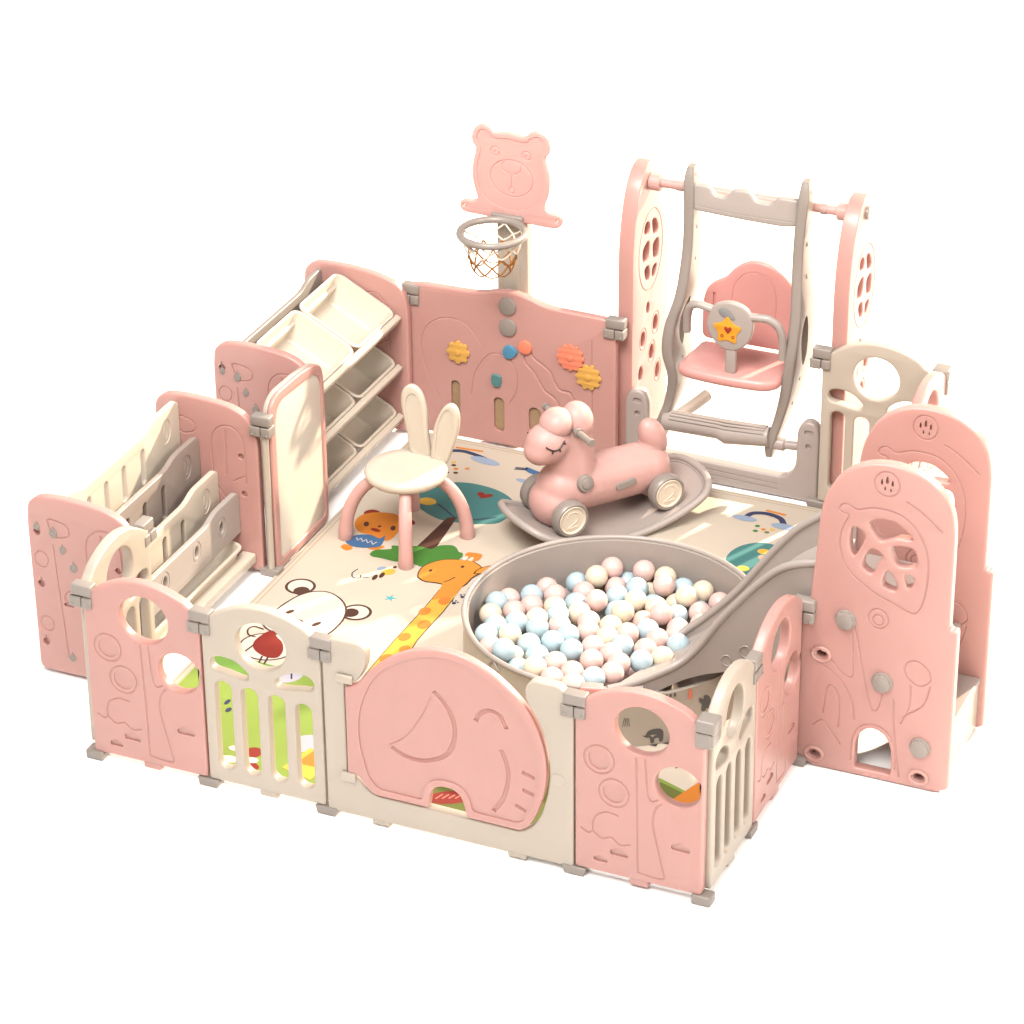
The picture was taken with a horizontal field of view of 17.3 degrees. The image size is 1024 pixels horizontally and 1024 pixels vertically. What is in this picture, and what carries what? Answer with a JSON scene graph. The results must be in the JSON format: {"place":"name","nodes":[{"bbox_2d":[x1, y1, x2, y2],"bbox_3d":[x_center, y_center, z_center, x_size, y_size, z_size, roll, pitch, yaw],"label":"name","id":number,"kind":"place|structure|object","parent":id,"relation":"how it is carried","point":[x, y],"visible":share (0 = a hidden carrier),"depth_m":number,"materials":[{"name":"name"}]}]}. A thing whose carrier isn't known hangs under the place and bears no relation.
{"place":"outdoors","nodes":[
{"label":"outdoors","id":0,"kind":"place"},
{"bbox_2d":[0,0,1023,1023],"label":"ground","id":1,"kind":"structure","parent":0,"point":[186,186],"depth_m":12.92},
{"bbox_2d":[81,515,156,739],"bbox_3d":[-1.207,0.350,10.437,0.051,0.667,0.420,11,31,21],"label":"play fence","id":2,"kind":"object","parent":1,"relation":"on","point":[136,539],"visible":0.47,"depth_m":10.39,"materials":[{"name":"beige plastic"}]},
{"bbox_2d":[69,577,223,787],"bbox_3d":[-1.102,0.497,10.169,0.477,0.667,0.051,11,31,21],"label":"play fence","id":3,"kind":"object","parent":1,"relation":"on","point":[148,711],"visible":1,"depth_m":10.16,"materials":[{"name":"pink plastic"}]},
{"bbox_2d":[27,390,266,676],"bbox_3d":[-1.174,0.063,10.955,0.383,0.641,0.861,11,31,21],"label":"book rack","id":4,"kind":"object","parent":1,"relation":"on","point":[183,469],"visible":0.85,"depth_m":11.04,"materials":[{"name":"pink plastic"}]},
{"bbox_2d":[154,541,240,638],"bbox_3d":[-1.146,0.281,11.075,0.243,0.085,0.718,11,31,21],"label":"storage tray","id":5,"kind":"object","parent":4,"relation":"on","point":[205,578],"visible":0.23,"depth_m":11.21,"materials":[{"name":"beige plastic"}]},
{"bbox_2d":[202,604,339,816],"bbox_3d":[-0.716,0.575,10.020,0.432,0.667,0.051,11,31,21],"label":"play fence","id":6,"kind":"object","parent":1,"relation":"on","point":[305,645],"visible":1,"depth_m":10.00,"materials":[{"name":"beige plastic"}]},
{"bbox_2d":[249,363,328,577],"bbox_3d":[-0.744,-0.161,11.363,0.082,0.659,0.428,11,31,21],"label":"drawing board","id":7,"kind":"object","parent":1,"relation":"on","point":[287,425],"visible":1,"depth_m":11.33,"materials":[{"name":"beige plastic"}]},
{"bbox_2d":[214,259,412,504],"bbox_3d":[-0.692,-0.450,11.896,0.411,0.621,0.730,11,31,21],"label":"toy rack","id":8,"kind":"object","parent":1,"relation":"on","point":[250,374],"visible":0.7,"depth_m":11.86,"materials":[{"name":"pink plastic"}]},
{"bbox_2d":[256,310,352,381],"bbox_3d":[-0.736,-0.529,11.671,0.266,0.115,0.320,35,36,5],"label":"storage bin","id":9,"kind":"object","parent":8,"relation":"on","point":[306,339],"visible":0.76,"depth_m":11.77,"materials":[{"name":"beige plastic"}]},
{"bbox_2d":[324,384,354,432],"bbox_3d":[-0.734,-0.356,11.767,0.266,0.115,0.320,35,36,5],"label":"storage bin","id":10,"kind":"object","parent":8,"relation":"on","point":[339,403],"visible":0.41,"depth_m":11.86,"materials":[{"name":"beige plastic"}]},
{"bbox_2d":[326,435,356,482],"bbox_3d":[-0.733,-0.184,11.862,0.266,0.115,0.320,35,36,5],"label":"storage bin","id":11,"kind":"object","parent":8,"relation":"on","point":[341,453],"visible":0.25,"depth_m":11.96,"materials":[{"name":"beige plastic"}]},
{"bbox_2d":[299,274,393,353],"bbox_3d":[-0.606,-0.675,11.934,0.266,0.115,0.320,35,36,5],"label":"storage bin","id":12,"kind":"object","parent":8,"relation":"on","point":[353,316],"visible":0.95,"depth_m":12.03,"materials":[{"name":"beige plastic"}]},
{"bbox_2d":[335,346,394,403],"bbox_3d":[-0.604,-0.502,12.029,0.266,0.115,0.320,35,36,5],"label":"storage bin","id":13,"kind":"object","parent":8,"relation":"on","point":[366,374],"visible":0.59,"depth_m":12.12,"materials":[{"name":"beige plastic"}]},
{"bbox_2d":[337,396,395,452],"bbox_3d":[-0.602,-0.330,12.124,0.266,0.115,0.320,35,36,5],"label":"storage bin","id":14,"kind":"object","parent":8,"relation":"in","point":[367,424],"visible":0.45,"depth_m":12.21,"materials":[{"name":"beige plastic"}]},
{"bbox_2d":[323,635,589,876],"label":"playpen gate","id":15,"kind":"structure","parent":1,"relation":"on","point":[408,731],"depth_m":9.79,"materials":[{"name":"beige plastic"}]},
{"bbox_2d":[345,646,548,829],"bbox_3d":[-0.190,0.636,9.785,0.640,0.556,0.030,11,31,21],"label":"elephant door","id":16,"kind":"structure","parent":15,"relation":"in","point":[421,720],"depth_m":9.78,"materials":[{"name":"pink plastic"}]},
{"bbox_2d":[172,433,824,823],"bbox_3d":[0.091,0.399,10.998,1.943,0.013,2.298,11,31,21],"label":"play mat","id":17,"kind":"object","parent":1,"relation":"on","point":[362,585],"visible":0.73,"depth_m":11.38,"materials":[{"name":"multicoloured plastic"}]},
{"bbox_2d":[338,384,474,570],"bbox_3d":[-0.361,-0.148,11.438,0.347,0.532,0.354,25,38,38],"label":"rabbit stool","id":18,"kind":"object","parent":17,"relation":"on","point":[407,476],"visible":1,"depth_m":11.43,"materials":[{"name":"beige plastic"}]},
{"bbox_2d":[461,534,745,746],"bbox_3d":[0.321,0.398,10.760,0.962,0.218,0.966,11,31,21],"label":"ball pit","id":19,"kind":"object","parent":17,"relation":"on","point":[559,561],"visible":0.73,"depth_m":11.00,"materials":[{"name":"beige plastic"}]},
{"bbox_2d":[475,623,497,641],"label":"pit ball","id":20,"kind":"object","parent":19,"relation":"in","point":[483,630],"visible":0.73,"depth_m":10.66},
{"bbox_2d":[480,635,498,652],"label":"pit ball","id":21,"kind":"object","parent":19,"relation":"in","point":[487,642],"visible":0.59,"depth_m":10.57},
{"bbox_2d":[479,603,501,622],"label":"pit ball","id":22,"kind":"object","parent":19,"relation":"in","point":[487,610],"visible":0.77,"depth_m":10.82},
{"bbox_2d":[484,614,506,631],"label":"pit ball","id":23,"kind":"object","parent":19,"relation":"in","point":[497,621],"visible":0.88,"depth_m":10.73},
{"bbox_2d":[486,591,507,612],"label":"pit ball","id":24,"kind":"object","parent":19,"relation":"in","point":[499,599],"visible":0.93,"depth_m":10.89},
{"bbox_2d":[492,638,515,661],"bbox_3d":[-0.026,0.430,10.513,0.075,0.075,0.075,-44,38,-1],"label":"pit ball","id":25,"kind":"object","parent":19,"relation":"in","point":[504,649],"visible":1,"depth_m":10.49,"materials":[{"name":"plastic"}]},
{"bbox_2d":[501,588,519,600],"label":"pit ball","id":26,"kind":"object","parent":19,"relation":"in","point":[511,593],"visible":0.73,"depth_m":10.96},
{"bbox_2d":[502,600,525,617],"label":"pit ball","id":27,"kind":"object","parent":19,"relation":"in","point":[511,606],"visible":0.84,"depth_m":10.85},
{"bbox_2d":[506,645,524,662],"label":"pit ball","id":28,"kind":"object","parent":19,"relation":"in","point":[519,652],"visible":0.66,"depth_m":10.55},
{"bbox_2d":[505,611,527,632],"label":"pit ball","id":29,"kind":"object","parent":19,"relation":"in","point":[519,619],"visible":0.82,"depth_m":10.77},
{"bbox_2d":[508,657,524,669],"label":"pit ball","id":30,"kind":"object","parent":19,"relation":"in","point":[517,662],"visible":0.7,"depth_m":10.48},
{"bbox_2d":[517,633,540,654],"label":"pit ball","id":31,"kind":"object","parent":19,"relation":"in","point":[526,641],"visible":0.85,"depth_m":10.61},
{"bbox_2d":[520,584,542,599],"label":"pit ball","id":32,"kind":"object","parent":19,"relation":"in","point":[531,589],"visible":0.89,"depth_m":10.97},
{"bbox_2d":[521,594,542,614],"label":"pit ball","id":33,"kind":"object","parent":19,"relation":"in","point":[530,601],"visible":0.71,"depth_m":10.89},
{"bbox_2d":[523,655,546,675],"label":"pit ball","id":34,"kind":"object","parent":19,"relation":"in","point":[535,664],"visible":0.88,"depth_m":10.43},
{"bbox_2d":[525,644,548,658],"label":"pit ball","id":35,"kind":"object","parent":19,"relation":"in","point":[540,650],"visible":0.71,"depth_m":10.53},
{"bbox_2d":[536,577,556,598],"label":"pit ball","id":36,"kind":"object","parent":19,"relation":"in","point":[543,583],"visible":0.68,"depth_m":11.04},
{"bbox_2d":[540,667,563,680],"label":"pit ball","id":37,"kind":"object","parent":19,"relation":"in","point":[554,673],"visible":0.41,"depth_m":10.39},
{"bbox_2d":[541,630,563,652],"bbox_3d":[0.128,0.411,10.663,0.075,0.075,0.075,13,16,-42],"label":"pit ball","id":38,"kind":"object","parent":19,"relation":"in","point":[552,640],"visible":0.79,"depth_m":10.63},
{"bbox_2d":[543,584,565,599],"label":"pit ball","id":39,"kind":"object","parent":19,"relation":"in","point":[554,590],"visible":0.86,"depth_m":10.97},
{"bbox_2d":[543,596,565,611],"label":"pit ball","id":40,"kind":"object","parent":19,"relation":"in","point":[549,601],"visible":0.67,"depth_m":10.90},
{"bbox_2d":[544,651,566,668],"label":"pit ball","id":41,"kind":"object","parent":19,"relation":"in","point":[557,659],"visible":0.79,"depth_m":10.48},
{"bbox_2d":[560,639,583,660],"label":"pit ball","id":42,"kind":"object","parent":19,"relation":"in","point":[571,649],"visible":0.82,"depth_m":10.58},
{"bbox_2d":[560,660,583,675],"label":"pit ball","id":43,"kind":"object","parent":19,"relation":"in","point":[571,666],"visible":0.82,"depth_m":10.43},
{"bbox_2d":[562,672,584,683],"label":"pit ball","id":44,"kind":"object","parent":19,"relation":"in","point":[574,678],"visible":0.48,"depth_m":10.36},
{"bbox_2d":[564,592,584,608],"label":"pit ball","id":45,"kind":"object","parent":19,"relation":"in","point":[571,599],"visible":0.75,"depth_m":10.95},
{"bbox_2d":[566,572,585,592],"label":"pit ball","id":46,"kind":"object","parent":19,"relation":"in","point":[573,579],"visible":0.72,"depth_m":11.07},
{"bbox_2d":[568,601,589,623],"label":"pit ball","id":47,"kind":"object","parent":19,"relation":"in","point":[576,609],"visible":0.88,"depth_m":10.86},
{"bbox_2d":[573,581,594,596],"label":"pit ball","id":48,"kind":"object","parent":19,"relation":"in","point":[584,588],"visible":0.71,"depth_m":11.01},
{"bbox_2d":[577,610,599,625],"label":"pit ball","id":49,"kind":"object","parent":19,"relation":"in","point":[589,615],"visible":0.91,"depth_m":10.80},
{"bbox_2d":[580,649,602,669],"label":"pit ball","id":50,"kind":"object","parent":19,"relation":"in","point":[590,657],"visible":0.87,"depth_m":10.52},
{"bbox_2d":[582,666,605,683],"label":"pit ball","id":51,"kind":"object","parent":19,"relation":"in","point":[593,674],"visible":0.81,"depth_m":10.39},
{"bbox_2d":[585,589,607,611],"bbox_3d":[0.274,0.288,10.942,0.075,0.075,0.075,39,4,-7],"label":"pit ball","id":52,"kind":"object","parent":19,"relation":"in","point":[596,600],"visible":1,"depth_m":10.91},
{"bbox_2d":[585,565,607,587],"bbox_3d":[0.278,0.211,11.068,0.075,0.075,0.075,-11,31,-21],"label":"pit ball","id":53,"kind":"object","parent":19,"relation":"in","point":[596,576],"visible":1,"depth_m":11.04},
{"bbox_2d":[599,615,621,629],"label":"pit ball","id":54,"kind":"object","parent":19,"relation":"in","point":[614,621],"visible":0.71,"depth_m":10.77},
{"bbox_2d":[599,642,622,663],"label":"pit ball","id":55,"kind":"object","parent":19,"relation":"in","point":[607,650],"visible":0.69,"depth_m":10.57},
{"bbox_2d":[604,601,617,615],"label":"pit ball","id":56,"kind":"object","parent":19,"relation":"in","point":[609,606],"visible":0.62,"depth_m":10.93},
{"bbox_2d":[601,557,622,578],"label":"pit ball","id":57,"kind":"object","parent":19,"relation":"in","point":[613,566],"visible":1,"depth_m":11.09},
{"bbox_2d":[601,661,623,684],"bbox_3d":[0.311,0.500,10.462,0.075,0.075,0.075,20,37,33],"label":"pit ball","id":58,"kind":"object","parent":19,"relation":"in","point":[613,671],"visible":0.96,"depth_m":10.43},
{"bbox_2d":[605,577,625,591],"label":"pit ball","id":59,"kind":"object","parent":19,"relation":"in","point":[611,581],"visible":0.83,"depth_m":11.05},
{"bbox_2d":[606,585,627,602],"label":"pit ball","id":60,"kind":"object","parent":19,"relation":"in","point":[616,592],"visible":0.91,"depth_m":10.98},
{"bbox_2d":[607,652,630,674],"bbox_3d":[0.334,0.474,10.528,0.075,0.075,0.075,40,20,8],"label":"pit ball","id":61,"kind":"object","parent":19,"relation":"in","point":[622,660],"visible":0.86,"depth_m":10.50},
{"bbox_2d":[611,600,633,622],"bbox_3d":[0.357,0.322,10.880,0.075,0.075,0.075,-14,-5,18],"label":"pit ball","id":62,"kind":"object","parent":19,"relation":"in","point":[622,611],"visible":0.89,"depth_m":10.85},
{"bbox_2d":[612,634,633,655],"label":"pit ball","id":63,"kind":"object","parent":19,"relation":"in","point":[625,643],"visible":0.78,"depth_m":10.63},
{"bbox_2d":[620,572,633,583],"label":"pit ball","id":64,"kind":"object","parent":19,"relation":"in","point":[626,576],"visible":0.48,"depth_m":11.11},
{"bbox_2d":[616,622,638,642],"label":"pit ball","id":65,"kind":"object","parent":19,"relation":"in","point":[630,630],"visible":0.81,"depth_m":10.72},
{"bbox_2d":[624,589,646,611],"bbox_3d":[0.403,0.289,10.964,0.075,0.075,0.075,-11,24,-23],"label":"pit ball","id":66,"kind":"object","parent":19,"relation":"in","point":[636,599],"visible":0.91,"depth_m":10.94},
{"bbox_2d":[626,577,648,594],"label":"pit ball","id":67,"kind":"object","parent":19,"relation":"in","point":[638,583],"visible":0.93,"depth_m":11.01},
{"bbox_2d":[630,649,652,671],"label":"pit ball","id":68,"kind":"object","parent":19,"relation":"in","point":[641,659],"visible":1,"depth_m":10.53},
{"bbox_2d":[632,610,650,625],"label":"pit ball","id":69,"kind":"object","parent":19,"relation":"in","point":[638,617],"visible":0.53,"depth_m":10.87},
{"bbox_2d":[633,560,654,581],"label":"pit ball","id":70,"kind":"object","parent":19,"relation":"in","point":[644,570],"visible":0.99,"depth_m":11.08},
{"bbox_2d":[634,638,656,653],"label":"pit ball","id":71,"kind":"object","parent":19,"relation":"in","point":[648,645],"visible":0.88,"depth_m":10.61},
{"bbox_2d":[636,618,658,638],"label":"pit ball","id":72,"kind":"object","parent":19,"relation":"in","point":[644,626],"visible":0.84,"depth_m":10.75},
{"bbox_2d":[646,582,657,595],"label":"pit ball","id":73,"kind":"object","parent":19,"relation":"in","point":[651,589],"visible":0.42,"depth_m":11.06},
{"bbox_2d":[645,596,666,611],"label":"pit ball","id":74,"kind":"object","parent":19,"relation":"in","point":[651,602],"visible":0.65,"depth_m":10.91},
{"bbox_2d":[646,628,668,646],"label":"pit ball","id":75,"kind":"object","parent":19,"relation":"in","point":[659,636],"visible":0.72,"depth_m":10.69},
{"bbox_2d":[650,602,672,624],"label":"pit ball","id":76,"kind":"object","parent":19,"relation":"in","point":[661,613],"visible":1,"depth_m":10.82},
{"bbox_2d":[651,646,673,663],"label":"pit ball","id":77,"kind":"object","parent":19,"relation":"in","point":[660,654],"visible":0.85,"depth_m":10.56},
{"bbox_2d":[653,574,675,596],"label":"pit ball","id":78,"kind":"object","parent":19,"relation":"in","point":[664,585],"visible":1,"depth_m":10.99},
{"bbox_2d":[654,566,676,580],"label":"pit ball","id":79,"kind":"object","parent":19,"relation":"in","point":[670,571],"visible":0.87,"depth_m":11.06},
{"bbox_2d":[666,624,685,636],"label":"pit ball","id":80,"kind":"object","parent":19,"relation":"in","point":[672,629],"visible":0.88,"depth_m":10.73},
{"bbox_2d":[666,593,686,608],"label":"pit ball","id":81,"kind":"object","parent":19,"relation":"in","point":[670,600],"visible":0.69,"depth_m":10.98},
{"bbox_2d":[666,618,687,629],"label":"pit ball","id":82,"kind":"object","parent":19,"relation":"in","point":[682,621],"visible":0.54,"depth_m":10.81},
{"bbox_2d":[670,604,687,620],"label":"pit ball","id":83,"kind":"object","parent":19,"relation":"in","point":[679,611],"visible":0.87,"depth_m":10.88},
{"bbox_2d":[673,577,693,592],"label":"pit ball","id":84,"kind":"object","parent":19,"relation":"in","point":[680,582],"visible":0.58,"depth_m":11.03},
{"bbox_2d":[675,585,697,607],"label":"pit ball","id":85,"kind":"object","parent":19,"relation":"in","point":[686,596],"visible":1,"depth_m":10.91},
{"bbox_2d":[688,602,709,619],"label":"pit ball","id":86,"kind":"object","parent":19,"relation":"in","point":[695,608],"visible":0.55,"depth_m":10.88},
{"bbox_2d":[693,580,713,601],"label":"pit ball","id":87,"kind":"object","parent":19,"relation":"in","point":[704,589],"visible":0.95,"depth_m":10.98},
{"bbox_2d":[708,592,726,607],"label":"pit ball","id":88,"kind":"object","parent":19,"relation":"in","point":[715,598],"visible":0.39,"depth_m":10.93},
{"bbox_2d":[497,453,711,541],"bbox_3d":[0.322,-0.025,11.610,0.760,0.136,0.331,-16,32,-25],"label":"rocker board","id":89,"kind":"object","parent":17,"relation":"on","point":[639,515],"visible":0.55,"depth_m":11.61,"materials":[{"name":"beige plastic"}]},
{"bbox_2d":[520,401,684,536],"bbox_3d":[0.291,-0.197,11.523,0.559,0.441,0.316,-16,32,-25],"label":"ride on horse","id":90,"kind":"object","parent":89,"relation":"on","point":[569,483],"visible":1,"depth_m":11.45},
{"bbox_2d":[456,122,563,295],"bbox_3d":[-0.039,-0.738,11.803,0.389,1.232,0.342,11,31,21],"label":"basketball stand","id":91,"kind":"object","parent":1,"relation":"on","point":[511,177],"visible":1,"depth_m":11.68,"materials":[{"name":"pink plastic"}]},
{"bbox_2d":[401,280,627,450],"bbox_3d":[0.003,-0.502,12.000,0.862,0.625,0.053,11,31,21],"label":"activity panel","id":92,"kind":"object","parent":1,"relation":"on","point":[501,365],"visible":0.93,"depth_m":11.96,"materials":[{"name":"pink plastic"}]},
{"bbox_2d":[575,687,721,906],"bbox_3d":[0.385,0.792,9.606,0.426,0.667,0.070,11,31,21],"label":"play fence","id":93,"kind":"object","parent":1,"relation":"on","point":[635,823],"visible":1,"depth_m":9.60,"materials":[{"name":"pink plastic"}]},
{"bbox_2d":[705,650,763,888],"bbox_3d":[0.632,0.733,9.707,0.051,0.667,0.389,11,31,21],"label":"play fence","id":94,"kind":"object","parent":1,"relation":"on","point":[730,826],"visible":0.98,"depth_m":9.68,"materials":[{"name":"beige plastic"}]},
{"bbox_2d":[618,158,878,500],"bbox_3d":[0.823,-0.654,11.753,0.851,1.107,0.360,11,31,21],"label":"swing frame","id":95,"kind":"object","parent":1,"relation":"on","point":[642,285],"visible":0.81,"depth_m":11.71,"materials":[{"name":"pink plastic"}]},
{"bbox_2d":[653,163,813,457],"bbox_3d":[0.762,-0.694,11.626,0.572,1.020,0.272,11,31,21],"label":"toddler swing","id":96,"kind":"object","parent":95,"relation":"hanging from","point":[759,303],"visible":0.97,"depth_m":11.63,"materials":[{"name":"grey plastic"}]},
{"bbox_2d":[752,594,802,822],"bbox_3d":[0.775,0.566,9.998,0.035,0.657,0.393,11,31,21],"label":"play fence","id":97,"kind":"object","parent":1,"relation":"on","point":[776,725],"visible":0.98,"depth_m":9.98,"materials":[{"name":"pink plastic"}]},
{"bbox_2d":[607,404,995,790],"bbox_3d":[0.871,0.229,10.186,1.057,1.082,0.595,11,31,21],"label":"climbing slide","id":98,"kind":"object","parent":1,"relation":"on","point":[881,568],"visible":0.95,"depth_m":10.08,"materials":[{"name":"pink plastic"}]},
{"bbox_2d":[666,633,689,651],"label":"pit ball","id":99,"kind":"object","parent":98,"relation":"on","point":[677,641],"visible":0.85,"depth_m":10.65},
{"bbox_2d":[806,341,931,508],"bbox_3d":[1.220,-0.280,11.532,0.429,0.667,0.051,11,31,21],"label":"play fence","id":100,"kind":"object","parent":1,"relation":"on","point":[837,366],"visible":0.69,"depth_m":11.46,"materials":[{"name":"beige plastic"}]},
{"bbox_2d":[911,363,953,476],"bbox_3d":[1.365,-0.144,11.283,0.071,0.667,0.447,11,31,21],"label":"play fence","id":101,"kind":"object","parent":1,"relation":"on","point":[934,387],"visible":0.31,"depth_m":11.24,"materials":[{"name":"beige plastic"}]},
{"bbox_2d":[548,614,570,630],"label":"pit ball","id":102,"kind":"object","parent":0,"point":[556,622],"visible":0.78,"depth_m":10.75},
{"bbox_2d":[582,635,603,651],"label":"pit ball","id":103,"kind":"object","parent":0,"point":[593,642],"visible":0.71,"depth_m":10.61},
{"bbox_2d":[596,626,618,643],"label":"pit ball","id":104,"kind":"object","parent":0,"point":[606,634],"visible":0.68,"depth_m":10.68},
{"label":"pit ball","id":105,"kind":"object","parent":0,"visible":0},
{"bbox_2d":[498,623,521,644],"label":"pit ball","id":106,"kind":"object","parent":105,"relation":"on","point":[512,632],"visible":0.79,"depth_m":10.67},
{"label":"pit ball","id":107,"kind":"object","parent":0,"visible":0},
{"bbox_2d":[526,617,548,639],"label":"pit ball","id":108,"kind":"object","parent":107,"relation":"on","point":[538,627],"visible":0.83,"depth_m":10.73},
{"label":"pit ball","id":109,"kind":"object","parent":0,"visible":0},
{"bbox_2d":[526,607,548,621],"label":"pit ball","id":110,"kind":"object","parent":109,"relation":"on","point":[536,612],"visible":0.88,"depth_m":10.80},
{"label":"pit ball","id":111,"kind":"object","parent":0,"visible":0},
{"bbox_2d":[547,603,568,621],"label":"pit ball","id":112,"kind":"object","parent":111,"relation":"on","point":[556,609],"visible":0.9,"depth_m":10.83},
{"label":"pit ball","id":113,"kind":"object","parent":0,"visible":0},
{"bbox_2d":[557,624,579,640],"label":"pit ball","id":114,"kind":"object","parent":113,"relation":"on","point":[568,631],"visible":0.68,"depth_m":10.69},
{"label":"pit ball","id":115,"kind":"object","parent":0,"visible":0},
{"bbox_2d":[577,620,599,640],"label":"pit ball","id":116,"kind":"object","parent":115,"relation":"on","point":[586,628],"visible":0.81,"depth_m":10.72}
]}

